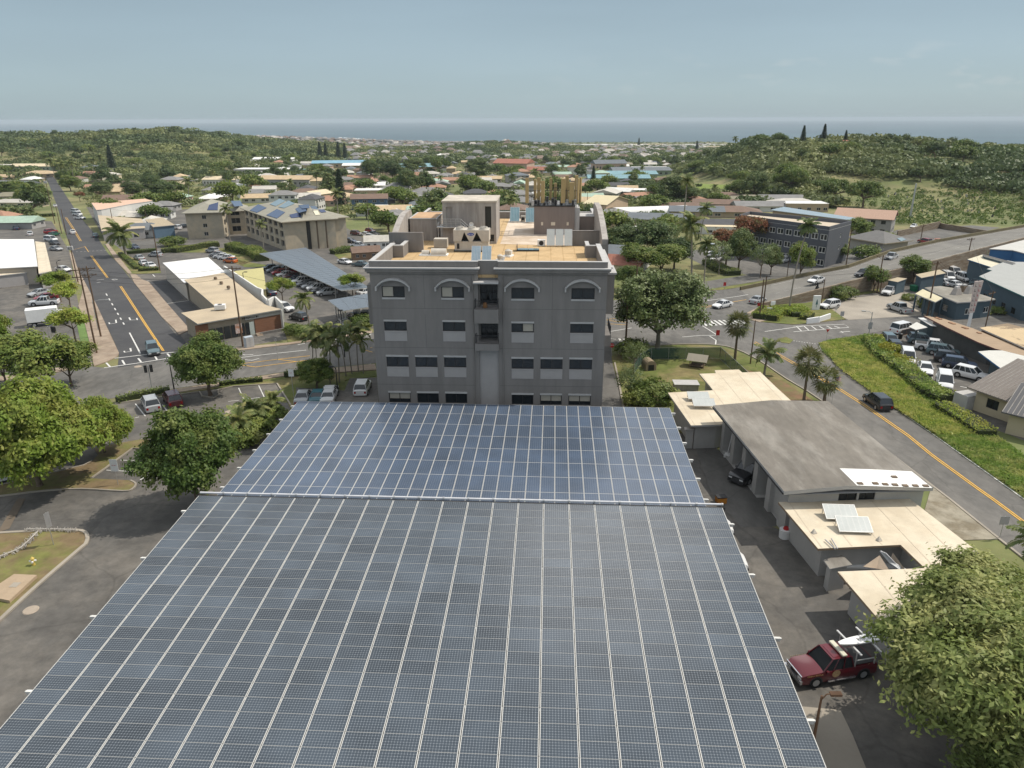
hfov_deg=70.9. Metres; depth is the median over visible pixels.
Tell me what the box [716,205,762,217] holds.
house
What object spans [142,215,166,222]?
house
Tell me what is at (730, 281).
frontage road
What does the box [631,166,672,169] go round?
flat roofed building
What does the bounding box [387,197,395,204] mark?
house
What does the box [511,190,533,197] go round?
two storey house
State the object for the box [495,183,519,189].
house
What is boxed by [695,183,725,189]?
playing field
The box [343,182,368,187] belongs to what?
house
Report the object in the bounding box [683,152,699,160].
broadleaf tree
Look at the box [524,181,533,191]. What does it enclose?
two storey house
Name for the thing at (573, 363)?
window
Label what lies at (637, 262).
utility pole
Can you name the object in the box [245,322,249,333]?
shop window
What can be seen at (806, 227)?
tall palm
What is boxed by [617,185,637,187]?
house
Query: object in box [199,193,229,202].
house
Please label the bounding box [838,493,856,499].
window
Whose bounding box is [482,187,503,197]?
broadleaf tree
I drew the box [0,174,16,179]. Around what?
house
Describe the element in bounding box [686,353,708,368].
dog house
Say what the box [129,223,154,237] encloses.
house
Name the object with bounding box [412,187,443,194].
house
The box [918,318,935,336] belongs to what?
dining canopy
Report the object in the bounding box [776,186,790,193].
broadleaf tree
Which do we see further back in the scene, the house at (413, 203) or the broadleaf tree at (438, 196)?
the house at (413, 203)
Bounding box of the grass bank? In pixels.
[819,339,1023,497]
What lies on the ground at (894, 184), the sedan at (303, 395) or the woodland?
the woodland
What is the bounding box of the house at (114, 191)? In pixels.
[96,187,123,194]
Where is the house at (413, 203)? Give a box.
[409,200,417,205]
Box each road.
[0,287,1023,554]
[698,231,953,288]
[741,227,1023,304]
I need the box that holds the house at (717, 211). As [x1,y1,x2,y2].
[669,205,725,217]
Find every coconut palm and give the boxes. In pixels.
[8,206,18,212]
[17,206,27,213]
[25,206,36,212]
[44,158,56,180]
[56,161,66,168]
[65,158,75,176]
[88,156,96,171]
[95,153,104,162]
[101,218,138,255]
[181,176,194,204]
[224,402,254,440]
[228,171,238,184]
[233,393,271,430]
[261,389,285,419]
[286,178,293,190]
[289,291,314,325]
[311,169,322,188]
[321,172,331,189]
[503,194,517,206]
[508,173,517,188]
[529,168,540,176]
[674,210,708,274]
[694,235,719,283]
[696,202,715,240]
[710,184,717,190]
[749,337,787,375]
[842,196,854,206]
[1005,520,1023,561]
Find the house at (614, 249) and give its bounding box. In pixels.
[608,244,650,270]
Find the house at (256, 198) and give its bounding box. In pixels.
[240,193,270,202]
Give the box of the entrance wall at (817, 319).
[806,313,830,323]
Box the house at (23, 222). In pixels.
[0,216,45,228]
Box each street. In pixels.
[46,177,181,366]
[104,239,158,247]
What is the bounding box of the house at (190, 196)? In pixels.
[174,194,192,200]
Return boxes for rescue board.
[838,634,884,644]
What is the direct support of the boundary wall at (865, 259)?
on the ground at (894, 184)
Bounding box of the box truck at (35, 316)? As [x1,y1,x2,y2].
[24,305,66,327]
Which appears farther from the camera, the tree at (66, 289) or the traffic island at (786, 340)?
the tree at (66, 289)
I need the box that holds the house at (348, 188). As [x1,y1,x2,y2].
[343,185,360,192]
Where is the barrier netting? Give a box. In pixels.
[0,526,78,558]
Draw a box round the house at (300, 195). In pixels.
[298,192,320,197]
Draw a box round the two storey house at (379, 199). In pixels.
[350,193,387,209]
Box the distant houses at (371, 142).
[256,135,715,163]
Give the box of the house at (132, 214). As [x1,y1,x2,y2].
[118,211,147,218]
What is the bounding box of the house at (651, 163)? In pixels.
[643,162,656,165]
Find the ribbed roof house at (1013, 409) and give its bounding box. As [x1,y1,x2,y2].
[1001,382,1023,437]
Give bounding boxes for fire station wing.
[668,370,789,448]
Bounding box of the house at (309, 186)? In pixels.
[295,185,317,189]
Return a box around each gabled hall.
[0,239,39,284]
[582,195,629,208]
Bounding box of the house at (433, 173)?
[427,171,439,176]
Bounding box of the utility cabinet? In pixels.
[243,335,253,347]
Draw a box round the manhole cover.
[22,605,38,614]
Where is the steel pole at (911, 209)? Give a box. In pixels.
[909,183,916,217]
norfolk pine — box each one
[106,145,115,167]
[317,142,322,156]
[323,143,328,157]
[333,169,347,204]
[335,142,341,156]
[342,143,347,157]
[591,166,595,178]
[799,125,805,140]
[821,124,826,138]
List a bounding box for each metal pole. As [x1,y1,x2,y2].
[880,551,899,568]
[884,552,900,566]
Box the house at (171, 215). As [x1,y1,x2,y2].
[150,207,175,218]
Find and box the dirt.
[746,369,813,400]
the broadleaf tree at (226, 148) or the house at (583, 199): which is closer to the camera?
the house at (583, 199)
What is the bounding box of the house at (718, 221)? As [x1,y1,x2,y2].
[690,218,734,228]
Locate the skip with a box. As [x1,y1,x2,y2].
[910,284,917,291]
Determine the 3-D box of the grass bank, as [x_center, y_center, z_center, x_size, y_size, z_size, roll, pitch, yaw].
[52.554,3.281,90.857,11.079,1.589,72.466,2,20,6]
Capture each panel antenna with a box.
[525,178,528,202]
[534,179,536,199]
[537,177,540,199]
[541,181,544,202]
[549,178,551,199]
[554,183,556,198]
[561,179,564,202]
[565,176,568,198]
[569,182,574,202]
[574,175,577,198]
[576,178,579,206]
[578,177,581,206]
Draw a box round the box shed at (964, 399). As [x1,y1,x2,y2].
[952,390,975,410]
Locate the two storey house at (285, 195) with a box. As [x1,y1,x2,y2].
[268,190,298,201]
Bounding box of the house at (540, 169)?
[526,166,544,173]
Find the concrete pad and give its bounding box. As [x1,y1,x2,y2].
[802,706,865,767]
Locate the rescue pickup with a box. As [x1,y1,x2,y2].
[784,627,881,687]
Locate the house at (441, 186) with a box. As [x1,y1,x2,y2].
[420,184,446,190]
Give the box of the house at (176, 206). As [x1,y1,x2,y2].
[153,201,182,210]
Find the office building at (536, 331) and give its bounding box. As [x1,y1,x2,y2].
[363,195,616,439]
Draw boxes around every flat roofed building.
[0,272,28,287]
[35,241,53,287]
[98,215,145,240]
[233,168,269,173]
[234,268,266,297]
[354,188,382,193]
[573,170,594,176]
[630,188,646,192]
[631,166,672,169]
[693,225,736,233]
[784,201,828,211]
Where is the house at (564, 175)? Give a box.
[556,174,572,177]
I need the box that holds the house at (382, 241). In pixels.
[363,235,388,248]
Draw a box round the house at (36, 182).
[0,180,40,183]
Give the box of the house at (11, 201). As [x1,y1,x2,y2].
[0,199,50,206]
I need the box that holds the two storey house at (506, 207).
[500,203,528,210]
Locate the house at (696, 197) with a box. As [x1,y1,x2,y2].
[687,196,705,201]
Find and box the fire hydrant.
[29,557,35,565]
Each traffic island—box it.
[762,289,879,324]
[778,337,792,343]
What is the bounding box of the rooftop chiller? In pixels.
[453,226,489,251]
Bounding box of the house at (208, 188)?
[202,186,231,194]
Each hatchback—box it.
[48,231,59,235]
[148,251,162,256]
[223,257,237,262]
[282,272,298,278]
[288,311,308,321]
[365,228,375,231]
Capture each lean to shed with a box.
[684,427,695,447]
[823,555,851,591]
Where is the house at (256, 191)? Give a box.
[237,189,265,197]
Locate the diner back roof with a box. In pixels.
[979,323,1023,348]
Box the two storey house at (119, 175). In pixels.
[102,172,121,178]
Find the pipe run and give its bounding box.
[825,538,837,548]
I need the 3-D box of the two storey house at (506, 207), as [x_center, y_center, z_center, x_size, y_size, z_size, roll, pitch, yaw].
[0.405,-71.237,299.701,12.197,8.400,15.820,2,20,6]
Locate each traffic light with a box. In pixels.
[47,323,56,338]
[143,364,152,388]
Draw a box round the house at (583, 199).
[581,197,590,201]
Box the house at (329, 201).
[325,195,344,205]
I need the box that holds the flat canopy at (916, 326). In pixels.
[909,322,926,343]
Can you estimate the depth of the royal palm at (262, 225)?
211.58 m
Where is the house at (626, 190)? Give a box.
[605,187,633,193]
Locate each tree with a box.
[0,146,6,155]
[0,164,10,172]
[0,181,24,192]
[0,314,14,371]
[0,327,79,379]
[0,331,16,384]
[0,373,120,489]
[2,179,29,186]
[12,189,21,198]
[18,185,51,212]
[25,180,37,187]
[33,185,52,195]
[34,269,72,301]
[38,151,56,157]
[39,333,98,386]
[41,140,51,144]
[41,304,93,341]
[47,277,79,306]
[54,170,69,179]
[58,175,79,190]
[67,170,81,175]
[71,152,81,158]
[72,144,86,153]
[72,191,85,199]
[79,155,91,164]
[80,143,95,152]
[82,395,135,452]
[85,183,101,193]
[90,168,110,180]
[92,180,113,193]
[92,197,122,205]
[96,163,110,171]
[103,173,123,183]
[119,180,143,193]
[120,403,245,500]
[123,150,135,158]
[125,191,165,201]
[127,157,144,163]
[136,203,172,216]
[138,174,165,188]
[140,137,149,144]
[143,169,155,175]
[143,180,176,195]
[157,168,175,176]
[159,164,170,170]
[161,190,189,201]
[164,330,245,395]
[168,126,177,131]
[169,180,187,191]
[190,173,199,181]
[194,160,207,165]
[204,169,221,175]
[209,151,220,157]
[209,161,226,167]
[211,166,223,169]
[211,179,250,200]
[221,172,231,180]
[223,145,230,151]
[232,139,246,144]
[234,160,243,167]
[238,173,265,184]
[255,180,270,185]
[265,275,295,300]
[269,165,281,174]
[275,181,286,187]
[279,155,290,160]
[279,167,287,173]
[283,184,295,190]
[288,154,299,159]
[295,356,335,388]
[310,163,325,170]
[319,176,335,190]
[324,167,334,174]
[334,168,347,176]
[337,272,365,295]
[353,177,377,187]
[353,203,379,218]
[360,159,381,174]
[368,209,398,232]
[375,158,385,174]
[376,186,400,196]
[377,160,403,176]
[379,175,389,180]
[383,186,417,203]
[385,175,396,184]
[393,168,420,187]
[402,157,426,171]
[408,202,441,215]
[414,170,432,186]
[415,187,447,205]
[415,190,430,204]
[422,177,435,186]
[423,156,430,162]
[430,156,451,172]
[455,173,486,187]
[457,183,470,189]
[462,157,492,172]
[471,179,496,190]
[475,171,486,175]
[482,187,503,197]
[489,163,505,170]
[498,189,521,204]
[499,166,520,173]
[512,165,524,168]
[540,190,560,200]
[542,163,558,176]
[543,155,550,162]
[545,176,564,195]
[560,158,570,164]
[567,152,579,158]
[572,164,587,175]
[581,202,593,211]
[582,156,594,162]
[582,185,592,192]
[584,178,609,190]
[600,174,618,182]
[602,164,614,169]
[603,208,628,228]
[607,155,621,159]
[607,224,646,245]
[611,267,716,347]
[613,216,634,226]
[614,363,644,388]
[615,265,642,283]
[619,241,649,263]
[622,340,648,369]
[624,170,652,177]
[625,219,679,248]
[628,171,638,180]
[637,157,647,164]
[638,243,689,270]
[640,193,670,205]
[645,183,658,192]
[649,213,680,226]
[651,156,661,161]
[655,174,695,196]
[656,235,696,269]
[661,221,680,234]
[663,152,674,155]
[665,156,673,163]
[670,155,680,163]
[676,185,699,197]
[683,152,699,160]
[686,159,704,167]
[701,148,712,154]
[707,163,725,170]
[707,191,730,198]
[708,241,734,274]
[712,227,751,265]
[720,228,759,268]
[723,179,743,191]
[725,147,734,153]
[726,170,750,179]
[733,214,770,257]
[737,171,773,194]
[749,243,777,271]
[753,133,770,140]
[762,242,783,274]
[771,132,789,139]
[771,167,811,184]
[772,162,799,174]
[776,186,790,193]
[787,241,817,273]
[796,148,812,159]
[809,179,822,186]
[818,142,844,155]
[819,177,848,194]
[840,244,850,255]
[844,141,862,150]
[845,179,885,207]
[848,216,875,233]
[849,559,1023,756]
[862,264,891,290]
[875,135,890,142]
[887,133,896,138]
[889,541,1023,602]
[890,136,909,142]
[898,254,933,282]
[902,133,915,140]
[908,166,927,181]
[920,141,946,156]
[922,140,937,144]
[937,699,1023,767]
[947,158,963,165]
[949,144,979,161]
[953,138,979,146]
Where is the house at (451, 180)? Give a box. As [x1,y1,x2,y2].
[435,177,459,183]
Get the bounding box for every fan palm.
[723,309,752,359]
[791,343,825,400]
[811,364,843,400]
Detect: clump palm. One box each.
[299,319,320,358]
[301,329,318,357]
[303,323,331,357]
[313,321,344,364]
[318,339,341,383]
[320,324,352,382]
[330,331,351,375]
[334,320,361,373]
[349,333,373,373]
[350,320,370,371]
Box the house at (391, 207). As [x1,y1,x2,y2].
[375,204,411,210]
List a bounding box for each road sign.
[43,512,53,544]
[109,459,118,484]
[288,369,293,396]
[868,322,872,330]
[999,516,1010,536]
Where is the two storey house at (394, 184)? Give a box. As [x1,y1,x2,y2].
[382,182,409,189]
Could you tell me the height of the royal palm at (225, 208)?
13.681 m
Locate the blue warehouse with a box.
[987,240,1023,261]
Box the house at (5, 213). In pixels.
[0,210,22,215]
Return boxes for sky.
[0,0,1023,123]
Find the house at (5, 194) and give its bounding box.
[0,192,13,199]
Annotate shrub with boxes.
[156,235,187,246]
[230,413,278,435]
[232,424,265,448]
[260,403,289,430]
[281,323,300,335]
[294,323,308,337]
[348,313,372,326]
[613,337,649,356]
[620,387,655,406]
[624,375,680,406]
[827,284,858,300]
[850,244,883,257]
[875,341,900,353]
[888,352,919,364]
[900,293,918,300]
[916,297,922,307]
[991,305,1006,313]
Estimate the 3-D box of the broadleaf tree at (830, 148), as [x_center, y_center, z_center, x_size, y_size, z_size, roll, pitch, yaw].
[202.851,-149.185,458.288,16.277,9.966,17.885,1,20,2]
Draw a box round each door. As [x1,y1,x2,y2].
[249,322,254,334]
[446,207,451,223]
[480,284,496,302]
[481,323,497,337]
[771,486,781,520]
[966,397,974,408]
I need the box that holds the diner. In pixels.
[924,316,1023,364]
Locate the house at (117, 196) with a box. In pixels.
[101,194,135,199]
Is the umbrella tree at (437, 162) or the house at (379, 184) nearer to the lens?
the house at (379, 184)
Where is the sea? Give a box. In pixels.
[0,120,1023,144]
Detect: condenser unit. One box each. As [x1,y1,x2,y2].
[214,303,225,309]
[434,238,447,247]
[537,239,544,245]
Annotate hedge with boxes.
[31,213,55,216]
[114,385,169,403]
[118,252,139,268]
[126,248,155,253]
[138,266,158,270]
[161,246,179,252]
[171,241,219,252]
[219,376,262,386]
[223,241,268,261]
[283,368,297,377]
[329,245,352,253]
[702,258,742,275]
[750,304,809,320]
[765,186,802,194]
[785,304,815,319]
[861,333,955,401]
[931,400,998,435]
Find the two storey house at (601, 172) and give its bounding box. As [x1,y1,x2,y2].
[595,170,609,173]
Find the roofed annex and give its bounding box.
[163,257,225,299]
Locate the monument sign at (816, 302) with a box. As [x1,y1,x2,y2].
[812,295,820,309]
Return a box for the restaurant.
[925,286,994,319]
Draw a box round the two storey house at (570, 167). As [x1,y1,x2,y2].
[567,165,576,171]
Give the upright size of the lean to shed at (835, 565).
3.300 m
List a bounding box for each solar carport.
[259,248,366,297]
[328,294,367,317]
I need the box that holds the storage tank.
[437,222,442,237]
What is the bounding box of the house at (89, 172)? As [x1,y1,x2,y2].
[80,171,98,175]
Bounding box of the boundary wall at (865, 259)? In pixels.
[740,225,1023,289]
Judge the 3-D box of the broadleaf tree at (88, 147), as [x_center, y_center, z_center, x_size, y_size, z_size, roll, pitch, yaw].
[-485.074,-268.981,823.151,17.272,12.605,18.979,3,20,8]
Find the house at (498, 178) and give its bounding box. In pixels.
[478,176,501,181]
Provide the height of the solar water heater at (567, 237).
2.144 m
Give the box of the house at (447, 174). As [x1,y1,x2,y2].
[436,173,453,176]
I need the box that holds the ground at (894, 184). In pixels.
[0,138,1023,572]
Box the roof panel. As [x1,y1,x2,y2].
[517,244,538,250]
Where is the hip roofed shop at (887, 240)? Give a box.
[849,230,913,252]
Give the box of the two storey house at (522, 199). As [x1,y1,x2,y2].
[518,196,533,207]
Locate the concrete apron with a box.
[925,488,997,539]
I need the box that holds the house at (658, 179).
[655,176,675,182]
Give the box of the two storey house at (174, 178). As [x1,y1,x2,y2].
[160,176,185,184]
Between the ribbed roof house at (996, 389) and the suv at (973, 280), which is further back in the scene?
the suv at (973, 280)
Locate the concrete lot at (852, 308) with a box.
[831,293,925,319]
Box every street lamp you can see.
[92,299,108,329]
[166,360,174,388]
[329,366,338,394]
[338,309,344,356]
[813,691,842,739]
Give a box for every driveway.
[296,377,377,401]
[602,348,621,408]
[696,448,775,526]
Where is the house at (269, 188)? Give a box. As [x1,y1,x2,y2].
[252,185,276,192]
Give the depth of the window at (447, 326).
77.56 m
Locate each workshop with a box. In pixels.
[966,255,999,282]
[979,260,1023,320]
[982,254,1015,264]
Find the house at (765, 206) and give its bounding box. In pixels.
[731,201,785,211]
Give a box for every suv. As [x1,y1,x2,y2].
[43,228,57,233]
[140,393,161,412]
[145,339,160,355]
[162,389,183,407]
[174,224,181,229]
[205,247,218,252]
[280,300,294,312]
[291,275,311,283]
[306,282,326,291]
[316,286,337,295]
[350,230,360,235]
[353,379,371,395]
[360,309,368,316]
[781,255,788,262]
[820,298,840,309]
[854,268,866,276]
[862,392,893,410]
[881,331,897,340]
[887,339,902,351]
[906,331,933,343]
[917,238,931,242]
[926,342,960,354]
[933,349,968,361]
[941,354,977,367]
[952,363,988,380]
[969,278,980,285]
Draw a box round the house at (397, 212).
[379,209,403,223]
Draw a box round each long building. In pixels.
[11,164,59,171]
[201,176,239,185]
[252,157,296,161]
[261,175,314,186]
[311,160,363,167]
[342,163,360,168]
[378,163,436,172]
[493,159,534,171]
[586,174,650,182]
[591,159,626,170]
[607,171,657,177]
[608,167,671,175]
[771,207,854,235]
[834,207,898,233]
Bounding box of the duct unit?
[419,248,448,255]
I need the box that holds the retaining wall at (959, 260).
[762,237,1023,305]
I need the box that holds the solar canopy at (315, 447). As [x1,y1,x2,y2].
[218,401,708,531]
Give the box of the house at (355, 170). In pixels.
[353,168,363,172]
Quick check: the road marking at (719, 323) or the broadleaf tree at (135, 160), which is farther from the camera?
the broadleaf tree at (135, 160)
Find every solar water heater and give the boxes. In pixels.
[471,246,480,260]
[482,246,491,259]
[510,207,519,222]
[526,208,533,221]
[547,229,554,246]
[555,229,563,246]
[564,229,571,246]
[687,391,709,399]
[692,398,714,406]
[822,504,857,519]
[834,516,873,533]
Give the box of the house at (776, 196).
[757,194,804,199]
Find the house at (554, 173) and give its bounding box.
[552,172,571,175]
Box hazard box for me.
[715,494,727,503]
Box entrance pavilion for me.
[912,289,942,316]
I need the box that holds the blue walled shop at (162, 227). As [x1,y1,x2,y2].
[145,217,174,237]
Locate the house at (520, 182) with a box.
[514,180,524,186]
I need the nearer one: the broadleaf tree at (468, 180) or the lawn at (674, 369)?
the lawn at (674, 369)
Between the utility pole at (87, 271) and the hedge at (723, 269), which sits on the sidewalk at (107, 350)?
the utility pole at (87, 271)
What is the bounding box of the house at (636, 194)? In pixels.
[619,191,655,196]
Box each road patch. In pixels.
[0,498,24,530]
[150,280,198,351]
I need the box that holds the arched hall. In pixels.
[607,205,686,212]
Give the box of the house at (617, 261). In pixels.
[608,254,642,275]
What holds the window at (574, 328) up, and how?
in the office building at (536, 331)
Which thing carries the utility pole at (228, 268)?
on the parking lot at (322, 310)
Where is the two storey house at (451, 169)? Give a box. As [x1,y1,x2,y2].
[446,166,455,173]
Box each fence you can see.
[634,347,720,372]
[720,347,747,371]
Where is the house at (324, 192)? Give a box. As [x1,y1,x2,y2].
[304,189,332,195]
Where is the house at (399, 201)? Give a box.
[397,194,426,203]
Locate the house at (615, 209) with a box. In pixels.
[602,208,628,215]
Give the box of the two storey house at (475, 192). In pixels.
[463,189,486,194]
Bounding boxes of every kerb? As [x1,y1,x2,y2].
[0,460,92,484]
[0,480,136,496]
[0,528,89,621]
[90,439,143,477]
[115,383,291,404]
[614,362,623,406]
[647,343,1022,556]
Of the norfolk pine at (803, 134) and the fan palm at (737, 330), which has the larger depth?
the norfolk pine at (803, 134)
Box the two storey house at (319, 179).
[310,177,321,187]
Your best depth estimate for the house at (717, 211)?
312.04 m
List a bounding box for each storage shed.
[888,277,906,294]
[915,270,945,291]
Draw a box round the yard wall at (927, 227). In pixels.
[897,221,986,235]
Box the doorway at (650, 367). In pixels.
[648,365,653,370]
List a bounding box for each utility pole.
[41,177,54,223]
[66,239,78,282]
[70,267,97,352]
[80,266,101,336]
[152,227,160,270]
[224,266,243,346]
[625,306,627,341]
[631,261,643,276]
[750,320,755,363]
[759,279,763,312]
[762,276,766,308]
[846,228,851,264]
[876,255,888,292]
[926,261,940,315]
[985,291,995,326]
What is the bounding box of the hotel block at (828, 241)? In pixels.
[740,211,851,267]
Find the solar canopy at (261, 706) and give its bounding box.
[0,492,826,767]
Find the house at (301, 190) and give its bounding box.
[293,188,317,192]
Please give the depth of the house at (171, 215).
315.00 m
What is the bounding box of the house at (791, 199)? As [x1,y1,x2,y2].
[767,198,811,200]
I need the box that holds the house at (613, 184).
[608,182,628,186]
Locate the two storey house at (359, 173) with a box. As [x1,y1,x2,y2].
[356,170,372,174]
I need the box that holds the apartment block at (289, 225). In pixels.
[181,199,349,249]
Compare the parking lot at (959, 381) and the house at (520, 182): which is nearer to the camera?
the parking lot at (959, 381)
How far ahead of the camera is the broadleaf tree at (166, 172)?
574.48 m
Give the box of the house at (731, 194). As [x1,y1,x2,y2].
[717,192,738,195]
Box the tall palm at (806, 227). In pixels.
[788,217,821,306]
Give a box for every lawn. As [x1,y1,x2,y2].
[0,307,91,375]
[0,439,146,494]
[0,531,84,615]
[106,244,160,273]
[116,371,376,408]
[162,248,351,266]
[284,322,371,341]
[612,345,817,433]
[614,274,768,294]
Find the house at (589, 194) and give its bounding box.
[581,193,603,196]
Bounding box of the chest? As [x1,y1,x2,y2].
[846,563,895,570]
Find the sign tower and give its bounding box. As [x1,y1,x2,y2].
[967,281,983,326]
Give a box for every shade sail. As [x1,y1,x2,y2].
[863,555,888,569]
[891,553,904,568]
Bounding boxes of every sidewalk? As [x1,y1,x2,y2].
[0,362,91,380]
[69,252,118,366]
[105,244,130,273]
[130,273,187,334]
[156,364,375,395]
[236,330,371,350]
[747,309,765,321]
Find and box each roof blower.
[496,254,504,260]
[503,249,513,256]
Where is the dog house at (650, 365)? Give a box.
[641,357,655,370]
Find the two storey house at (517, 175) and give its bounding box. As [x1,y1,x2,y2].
[505,172,528,182]
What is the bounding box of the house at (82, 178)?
[75,176,88,181]
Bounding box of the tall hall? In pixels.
[92,199,152,224]
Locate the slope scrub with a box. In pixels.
[855,187,1023,223]
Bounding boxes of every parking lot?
[0,221,92,383]
[0,384,974,767]
[87,207,381,347]
[688,225,999,278]
[762,266,1023,439]
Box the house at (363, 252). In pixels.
[350,245,380,259]
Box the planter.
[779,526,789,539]
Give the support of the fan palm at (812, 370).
on the dirt
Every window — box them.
[216,327,223,339]
[223,326,230,338]
[231,218,240,222]
[231,325,237,336]
[232,226,241,230]
[239,323,244,335]
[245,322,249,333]
[382,286,404,296]
[384,321,406,330]
[387,357,408,366]
[389,393,410,401]
[415,357,437,366]
[417,393,438,402]
[441,287,463,297]
[443,322,464,330]
[444,357,465,366]
[445,393,466,402]
[511,288,533,298]
[512,323,533,331]
[512,359,533,368]
[512,395,532,403]
[540,359,562,368]
[540,395,561,404]
[568,396,590,404]
[569,359,591,368]
[570,324,592,332]
[571,288,594,298]
[760,237,765,243]
[769,227,775,232]
[776,240,781,245]
[777,228,783,233]
[784,241,790,247]
[785,229,791,234]
[794,230,799,236]
[811,233,817,238]
[816,259,823,265]
[818,246,825,252]
[820,234,826,240]
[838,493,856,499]
[858,493,874,499]
[986,398,998,410]
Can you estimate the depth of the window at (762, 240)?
204.74 m
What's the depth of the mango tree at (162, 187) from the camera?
371.37 m
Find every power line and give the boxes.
[43,179,72,239]
[48,176,373,186]
[83,267,232,283]
[236,274,622,313]
[642,262,936,276]
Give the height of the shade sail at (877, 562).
0.600 m
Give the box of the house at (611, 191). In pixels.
[592,187,621,195]
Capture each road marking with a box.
[66,217,164,350]
[104,317,171,367]
[106,294,140,352]
[109,385,264,479]
[241,334,370,359]
[243,347,371,366]
[615,294,747,343]
[702,320,744,325]
[755,342,1023,520]
[765,324,849,343]
[774,231,1010,293]
[819,346,1023,498]
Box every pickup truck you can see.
[28,295,59,306]
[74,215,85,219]
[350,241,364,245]
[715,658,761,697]
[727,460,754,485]
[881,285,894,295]
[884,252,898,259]
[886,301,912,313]
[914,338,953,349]
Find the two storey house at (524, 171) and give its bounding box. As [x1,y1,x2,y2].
[519,168,530,173]
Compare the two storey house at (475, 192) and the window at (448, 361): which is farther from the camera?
the two storey house at (475, 192)
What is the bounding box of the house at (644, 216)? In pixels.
[628,212,686,225]
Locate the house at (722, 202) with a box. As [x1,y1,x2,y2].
[692,198,739,205]
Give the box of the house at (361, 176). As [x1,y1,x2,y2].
[347,175,372,180]
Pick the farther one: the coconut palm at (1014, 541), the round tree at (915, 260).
the round tree at (915, 260)
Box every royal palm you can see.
[219,203,233,241]
[255,219,266,248]
[330,187,343,213]
[677,172,698,220]
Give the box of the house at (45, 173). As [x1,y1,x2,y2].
[22,170,55,177]
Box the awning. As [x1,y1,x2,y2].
[978,350,1023,373]
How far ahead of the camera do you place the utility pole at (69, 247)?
169.82 m
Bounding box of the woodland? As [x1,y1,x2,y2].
[0,126,1023,227]
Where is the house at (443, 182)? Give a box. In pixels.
[435,180,449,187]
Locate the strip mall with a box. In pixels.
[181,266,284,339]
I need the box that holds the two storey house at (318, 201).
[298,194,325,208]
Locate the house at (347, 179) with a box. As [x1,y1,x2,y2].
[342,176,351,181]
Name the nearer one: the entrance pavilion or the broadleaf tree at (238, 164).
the entrance pavilion
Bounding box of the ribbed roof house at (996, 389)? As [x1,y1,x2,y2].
[967,358,1023,421]
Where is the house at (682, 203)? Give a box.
[649,202,699,205]
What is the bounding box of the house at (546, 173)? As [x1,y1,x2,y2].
[543,170,556,175]
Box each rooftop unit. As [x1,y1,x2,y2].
[950,286,961,294]
[960,284,967,291]
[963,285,972,293]
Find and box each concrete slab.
[0,574,37,602]
[672,380,699,390]
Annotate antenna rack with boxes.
[524,188,581,204]
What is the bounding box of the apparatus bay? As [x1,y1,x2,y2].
[712,400,933,527]
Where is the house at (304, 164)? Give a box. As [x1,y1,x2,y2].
[301,163,311,167]
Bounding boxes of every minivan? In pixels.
[43,235,57,240]
[72,211,82,215]
[674,514,733,534]
[683,541,748,570]
[889,320,911,333]
[900,345,916,363]
[935,368,954,390]
[941,270,955,279]
[949,265,960,273]
[955,271,968,281]
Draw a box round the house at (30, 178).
[19,176,44,181]
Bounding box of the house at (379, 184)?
[371,182,385,187]
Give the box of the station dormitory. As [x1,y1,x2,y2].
[778,499,972,660]
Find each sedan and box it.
[26,288,51,296]
[33,292,58,299]
[48,240,60,244]
[49,245,63,250]
[55,265,71,271]
[128,244,139,248]
[133,254,144,259]
[138,260,147,265]
[144,262,155,267]
[208,251,225,256]
[212,253,226,258]
[217,254,234,259]
[261,264,278,270]
[266,266,283,272]
[266,288,276,295]
[271,268,286,274]
[276,270,291,277]
[287,274,301,279]
[293,389,311,405]
[296,279,314,286]
[301,281,315,288]
[308,389,322,400]
[311,285,327,293]
[320,389,337,401]
[323,385,338,399]
[336,317,347,326]
[337,258,351,264]
[347,238,355,242]
[347,312,356,318]
[351,260,367,266]
[355,289,366,294]
[359,231,370,235]
[369,231,379,234]
[711,299,732,308]
[749,295,766,303]
[807,275,825,283]
[917,361,934,375]
[943,278,949,285]
[947,280,961,287]
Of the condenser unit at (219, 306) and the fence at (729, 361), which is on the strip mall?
the condenser unit at (219, 306)

